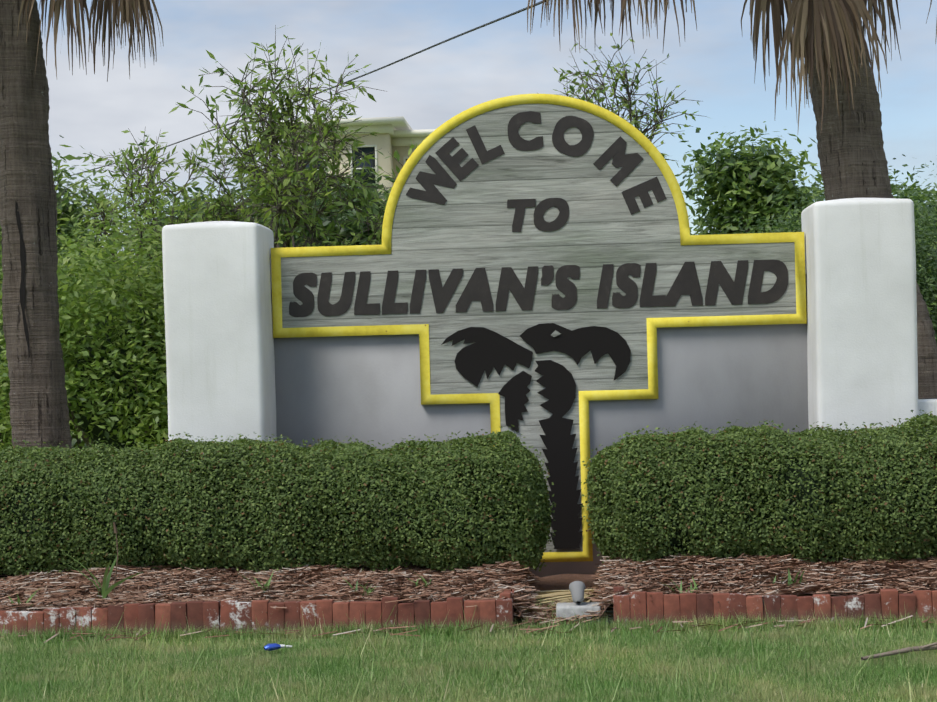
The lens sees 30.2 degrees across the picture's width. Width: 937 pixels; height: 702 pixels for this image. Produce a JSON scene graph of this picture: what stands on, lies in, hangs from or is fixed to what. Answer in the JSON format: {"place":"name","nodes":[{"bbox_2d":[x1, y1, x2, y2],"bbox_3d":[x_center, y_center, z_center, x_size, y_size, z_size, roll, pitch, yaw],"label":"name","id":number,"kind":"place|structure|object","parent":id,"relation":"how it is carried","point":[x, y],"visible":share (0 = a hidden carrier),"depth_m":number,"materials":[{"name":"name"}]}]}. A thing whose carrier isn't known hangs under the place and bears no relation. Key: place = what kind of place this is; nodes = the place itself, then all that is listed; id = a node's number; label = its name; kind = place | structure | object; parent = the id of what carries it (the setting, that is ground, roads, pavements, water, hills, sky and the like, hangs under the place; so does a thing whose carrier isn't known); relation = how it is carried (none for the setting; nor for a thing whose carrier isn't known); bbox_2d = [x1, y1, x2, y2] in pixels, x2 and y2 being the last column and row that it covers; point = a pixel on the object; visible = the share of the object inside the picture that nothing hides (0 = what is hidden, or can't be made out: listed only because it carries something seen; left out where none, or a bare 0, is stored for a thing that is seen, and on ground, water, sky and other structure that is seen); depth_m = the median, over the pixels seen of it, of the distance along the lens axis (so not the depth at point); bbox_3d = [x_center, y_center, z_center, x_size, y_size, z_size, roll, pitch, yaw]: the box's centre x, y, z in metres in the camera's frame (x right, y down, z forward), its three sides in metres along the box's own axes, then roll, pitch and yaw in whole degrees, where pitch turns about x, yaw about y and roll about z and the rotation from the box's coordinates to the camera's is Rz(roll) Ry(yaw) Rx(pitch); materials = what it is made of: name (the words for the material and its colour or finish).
{"place":"outdoors","nodes":[
{"label":"outdoors","id":0,"kind":"place"},
{"bbox_2d":[53,126,315,294],"bbox_3d":[-3.342,-0.402,18.258,3.641,4.079,2.627,-1,0,-34],"label":"shrub","id":1,"kind":"object","parent":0,"point":[152,154],"depth_m":17.99,"materials":[{"name":"green plant"}]},
{"bbox_2d":[168,25,390,247],"bbox_3d":[-1.717,-0.813,17.000,2.082,4.837,2.505,-2,0,3],"label":"sparse tree","id":2,"kind":"object","parent":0,"point":[310,185],"depth_m":16.57,"materials":[{"name":"green plant"}]},
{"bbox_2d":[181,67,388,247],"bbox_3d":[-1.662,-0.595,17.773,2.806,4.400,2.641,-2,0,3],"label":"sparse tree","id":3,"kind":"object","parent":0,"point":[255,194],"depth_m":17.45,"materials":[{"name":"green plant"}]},
{"bbox_2d":[64,0,544,177],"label":"overhead wire","id":4,"kind":"object","parent":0,"point":[494,21],"visible":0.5,"depth_m":30.18,"materials":[{"name":"black"}]},
{"bbox_2d":[290,133,418,209],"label":"building walls","id":5,"kind":"structure","parent":0,"point":[388,149],"depth_m":71.75,"materials":[{"name":"beige paint"}]},
{"bbox_2d":[302,147,407,187],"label":"building windows","id":6,"kind":"structure","parent":5,"relation":"in","point":[366,150],"depth_m":71.73,"materials":[{"name":"black glass"}]},
{"bbox_2d":[281,116,435,206],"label":"building trim","id":7,"kind":"structure","parent":5,"relation":"attached to","point":[400,131],"depth_m":71.65,"materials":[{"name":"white paint"}]},
{"bbox_2d":[0,425,936,701],"bbox_3d":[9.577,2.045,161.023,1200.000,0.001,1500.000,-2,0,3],"label":"ground","id":8,"kind":"structure","parent":0,"point":[609,605],"depth_m":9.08,"materials":[{"name":"green plant"}]},
{"bbox_2d":[0,0,72,458],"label":"palm trunk","id":9,"kind":"object","parent":8,"relation":"on","point":[39,410],"visible":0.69,"depth_m":11.98,"materials":[{"name":"brown plant"}]},
{"bbox_2d":[15,200,29,356],"bbox_3d":[-3.062,-0.530,11.922,0.079,1.150,0.008,-2,0,8],"label":"split palm bark","id":10,"kind":"object","parent":9,"relation":"attached to","point":[23,263],"visible":0.96,"depth_m":11.92,"materials":[{"name":"plant"}]},
{"bbox_2d":[17,0,163,81],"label":"palm fronds","id":11,"kind":"object","parent":9,"relation":"attached to","point":[127,9],"visible":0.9,"depth_m":11.87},
{"bbox_2d":[0,212,137,447],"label":"thicket","id":12,"kind":"object","parent":8,"relation":"on","point":[75,270],"depth_m":16.67,"materials":[{"name":"green plant"}]},
{"bbox_2d":[0,135,215,296],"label":"shrub","id":13,"kind":"object","parent":8,"relation":"on","point":[69,223],"depth_m":24.90,"materials":[{"name":"green plant"}]},
{"bbox_2d":[0,182,305,453],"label":"thicket","id":14,"kind":"object","parent":8,"relation":"on","point":[79,324],"depth_m":15.00,"materials":[{"name":"green plant"}]},
{"bbox_2d":[162,221,275,452],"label":"pillar","id":15,"kind":"structure","parent":8,"relation":"on","point":[219,338],"depth_m":10.98,"materials":[{"name":"white paint"}]},
{"bbox_2d":[111,148,396,253],"bbox_3d":[-2.515,-0.714,26.041,5.479,4.780,3.948,-2,0,3],"label":"shrub","id":16,"kind":"object","parent":8,"relation":"on","point":[374,209],"depth_m":25.24,"materials":[{"name":"green plant"}]},
{"bbox_2d":[264,643,280,650],"bbox_3d":[-0.971,1.464,8.591,0.084,0.036,0.052,-1,0,-27],"label":"cap","id":17,"kind":"object","parent":8,"relation":"on","point":[269,647],"visible":0.96,"depth_m":8.57,"materials":[{"name":"blue plastic"}]},
{"bbox_2d":[0,425,556,579],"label":"hedge","id":18,"kind":"object","parent":8,"relation":"on","point":[532,487],"depth_m":10.07,"materials":[{"name":"green plant"}]},
{"bbox_2d":[321,223,381,244],"bbox_3d":[-1.273,0.189,16.492,3.604,2.818,3.238,-2,0,3],"label":"thicket","id":19,"kind":"object","parent":8,"relation":"on","point":[364,243],"depth_m":16.64,"materials":[{"name":"green plant"}]},
{"bbox_2d":[366,137,416,226],"bbox_3d":[-0.581,-0.459,20.675,2.193,4.123,3.018,-2,0,3],"label":"foliage","id":20,"kind":"object","parent":8,"relation":"on","point":[396,155],"depth_m":20.22,"materials":[{"name":"green plant"}]},
{"bbox_2d":[91,598,813,618],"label":"white paint patches","id":21,"kind":"object","parent":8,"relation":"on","point":[646,607],"visible":0.11,"depth_m":9.19,"materials":[{"name":"white paint"}]},
{"bbox_2d":[0,586,936,637],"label":"brick edging","id":22,"kind":"object","parent":8,"relation":"on","point":[209,614],"visible":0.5,"depth_m":9.24,"materials":[{"name":"red brick"}]},
{"bbox_2d":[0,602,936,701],"bbox_3d":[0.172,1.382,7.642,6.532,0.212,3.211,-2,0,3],"label":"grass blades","id":23,"kind":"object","parent":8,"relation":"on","point":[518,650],"visible":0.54,"depth_m":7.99,"materials":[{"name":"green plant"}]},
{"bbox_2d":[0,611,936,643],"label":"grass fringe","id":24,"kind":"object","parent":8,"relation":"on","point":[731,621],"depth_m":9.15,"materials":[{"name":"green plant"}]},
{"bbox_2d":[0,597,936,642],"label":"pine straw spill","id":25,"kind":"object","parent":8,"relation":"on","point":[544,629],"visible":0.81,"depth_m":9.08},
{"bbox_2d":[0,552,936,625],"bbox_3d":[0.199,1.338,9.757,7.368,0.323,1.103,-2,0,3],"label":"pine straw mulch","id":26,"kind":"object","parent":8,"relation":"on","point":[54,586],"visible":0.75,"depth_m":9.67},
{"bbox_2d":[52,550,141,600],"bbox_3d":[-2.035,1.256,9.602,0.549,0.280,0.506,-2,0,3],"label":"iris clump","id":27,"kind":"object","parent":26,"relation":"on","point":[105,591],"visible":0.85,"depth_m":9.62,"materials":[{"name":"green plant"}]},
{"bbox_2d":[113,522,117,594],"bbox_3d":[-1.966,1.165,9.675,0.038,0.422,0.026,-2,0,3],"label":"stem","id":28,"kind":"object","parent":26,"relation":"on","point":[115,528],"visible":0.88,"depth_m":9.67,"materials":[{"name":"green plant"}]},
{"bbox_2d":[8,568,803,604],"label":"bed weeds","id":29,"kind":"object","parent":26,"relation":"on","point":[426,584],"visible":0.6,"depth_m":9.55,"materials":[{"name":"green plant"}]},
{"bbox_2d":[519,595,608,630],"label":"dry grass","id":30,"kind":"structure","parent":26,"relation":"on","point":[604,617],"depth_m":9.28,"materials":[{"name":"beige plant"}]},
{"bbox_2d":[274,274,808,577],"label":"sign wall","id":31,"kind":"structure","parent":8,"relation":"on","point":[365,389],"depth_m":11.28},
{"bbox_2d":[281,104,795,551],"bbox_3d":[0.448,-0.150,11.287,3.460,3.040,0.038,-2,0,3],"label":"sign board","id":32,"kind":"object","parent":31,"relation":"attached to","point":[467,227],"visible":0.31,"depth_m":11.27,"materials":[{"name":"grey wood"}]},
{"bbox_2d":[406,155,456,204],"bbox_3d":[-0.244,-1.113,11.310,0.337,0.331,0.004,-2,0,3],"label":"letter w","id":33,"kind":"object","parent":32,"relation":"attached to","point":[441,176],"visible":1,"depth_m":11.31,"materials":[{"name":"black paint"}]},
{"bbox_2d":[435,137,477,181],"bbox_3d":[-0.075,-1.248,11.300,0.284,0.293,0.004,-2,0,3],"label":"letter e","id":34,"kind":"object","parent":32,"relation":"attached to","point":[459,172],"visible":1,"depth_m":11.30,"materials":[{"name":"black paint"}]},
{"bbox_2d":[466,125,504,163],"bbox_3d":[0.110,-1.342,11.290,0.250,0.256,0.004,-2,0,3],"label":"letter l","id":35,"kind":"object","parent":32,"relation":"attached to","point":[484,154],"visible":1,"depth_m":11.29,"materials":[{"name":"black paint"}]},
{"bbox_2d":[507,111,543,150],"bbox_3d":[0.369,-1.427,11.274,0.232,0.258,0.004,-2,0,3],"label":"letter c","id":36,"kind":"object","parent":32,"relation":"attached to","point":[515,138],"visible":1,"depth_m":11.27,"materials":[{"name":"black paint"}]},
{"bbox_2d":[441,323,630,548],"bbox_3d":[0.448,0.553,11.251,1.229,1.462,0.009,-2,0,3],"label":"palm tree emblem","id":37,"kind":"object","parent":32,"relation":"attached to","point":[488,351],"visible":0.96,"depth_m":11.24,"materials":[{"name":"black paint"}]},
{"bbox_2d":[507,198,568,231],"bbox_3d":[0.452,-0.882,11.267,0.401,0.217,0.004,-2,0,3],"label":"text","id":38,"kind":"object","parent":32,"relation":"attached to","point":[542,208],"visible":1,"depth_m":11.26},
{"bbox_2d":[289,259,787,316],"bbox_3d":[0.440,-0.407,11.266,3.240,0.290,0.004,-2,0,3],"label":"sign lettering","id":39,"kind":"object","parent":32,"relation":"attached to","point":[686,282],"depth_m":11.27},
{"bbox_2d":[271,94,806,561],"bbox_3d":[0.446,-0.150,11.265,3.460,3.040,0.002,-2,0,3],"label":"sign border","id":40,"kind":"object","parent":32,"relation":"attached to","point":[649,148],"depth_m":11.25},
{"bbox_2d":[552,116,593,156],"bbox_3d":[0.676,-1.392,11.255,0.270,0.267,0.004,-2,0,3],"label":"letter o","id":41,"kind":"object","parent":32,"relation":"attached to","point":[563,125],"visible":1,"depth_m":11.25,"materials":[{"name":"black paint"}]},
{"bbox_2d":[593,136,642,186],"bbox_3d":[0.970,-1.226,11.237,0.327,0.326,0.004,-2,0,3],"label":"letter m","id":42,"kind":"object","parent":32,"relation":"attached to","point":[627,163],"visible":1,"depth_m":11.23,"materials":[{"name":"black paint"}]},
{"bbox_2d":[621,177,666,214],"bbox_3d":[1.134,-1.004,11.226,0.291,0.242,0.004,-2,0,3],"label":"letter e","id":43,"kind":"object","parent":32,"relation":"attached to","point":[641,190],"visible":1,"depth_m":11.22,"materials":[{"name":"black paint"}]},
{"bbox_2d":[530,589,599,605],"bbox_3d":[0.562,1.320,10.089,0.857,0.316,1.246,-2,0,39],"label":"straw","id":44,"kind":"object","parent":8,"relation":"on","point":[553,594],"visible":0.4,"depth_m":9.90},
{"bbox_2d":[556,602,600,627],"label":"concrete block","id":45,"kind":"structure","parent":8,"relation":"on","point":[568,609],"depth_m":9.31,"materials":[{"name":"grey concrete"}]},
{"bbox_2d":[569,581,585,604],"bbox_3d":[0.589,1.312,9.403,0.092,0.132,0.131,-2,0,3],"label":"floodlight housing","id":46,"kind":"object","parent":45,"relation":"on","point":[576,588],"visible":0.94,"depth_m":9.38,"materials":[{"name":"grey metal"}]},
{"bbox_2d":[538,33,712,166],"bbox_3d":[1.235,-0.711,16.387,2.208,4.469,2.039,-2,0,3],"label":"sparse tree","id":47,"kind":"object","parent":8,"relation":"on","point":[656,122],"depth_m":16.29,"materials":[{"name":"green plant"}]},
{"bbox_2d":[580,410,936,594],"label":"hedge","id":48,"kind":"object","parent":8,"relation":"on","point":[628,542],"depth_m":9.90,"materials":[{"name":"green plant"}]},
{"bbox_2d":[690,158,936,343],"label":"thicket","id":49,"kind":"object","parent":8,"relation":"on","point":[926,274],"visible":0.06,"depth_m":17.30,"materials":[{"name":"green plant"}]},
{"bbox_2d":[714,154,936,283],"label":"thicket","id":50,"kind":"object","parent":8,"relation":"on","point":[905,194],"depth_m":22.02,"materials":[{"name":"green plant"}]},
{"bbox_2d":[801,198,918,437],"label":"pillar","id":51,"kind":"structure","parent":8,"relation":"on","point":[860,273],"depth_m":10.74,"materials":[{"name":"white paint"}]},
{"bbox_2d":[806,10,936,398],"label":"palm trunk","id":52,"kind":"object","parent":8,"relation":"on","point":[852,157],"visible":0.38,"depth_m":11.99,"materials":[{"name":"brown plant"}]},
{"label":"green palm fronds","id":53,"kind":"object","parent":52,"relation":"attached to","visible":0},
{"bbox_2d":[527,0,936,130],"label":"palm fronds","id":54,"kind":"object","parent":53,"relation":"attached to","point":[827,20],"visible":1,"depth_m":11.68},
{"bbox_2d":[861,642,936,659],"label":"fallen branch","id":55,"kind":"object","parent":8,"relation":"on","point":[931,646],"visible":0.91,"depth_m":8.01,"materials":[{"name":"wood"}]},
{"bbox_2d":[888,164,936,250],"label":"bush","id":56,"kind":"object","parent":8,"relation":"on","point":[894,190],"depth_m":26.48,"materials":[{"name":"green plant"}]},
{"bbox_2d":[918,399,936,420],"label":"white wall","id":57,"kind":"structure","parent":8,"relation":"on","point":[927,406],"depth_m":10.83,"materials":[{"name":"paint"}]},
{"bbox_2d":[36,0,936,262],"label":"sky","id":58,"kind":"structure","parent":0,"point":[714,64],"materials":[{"name":"blue"}]},
{"bbox_2d":[675,121,824,234],"bbox_3d":[5.330,-1.232,30.963,4.852,5.492,4.330,-2,0,3],"label":"bush","id":59,"kind":"object","parent":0,"point":[725,177],"depth_m":30.27,"materials":[{"name":"green plant"}]}
]}

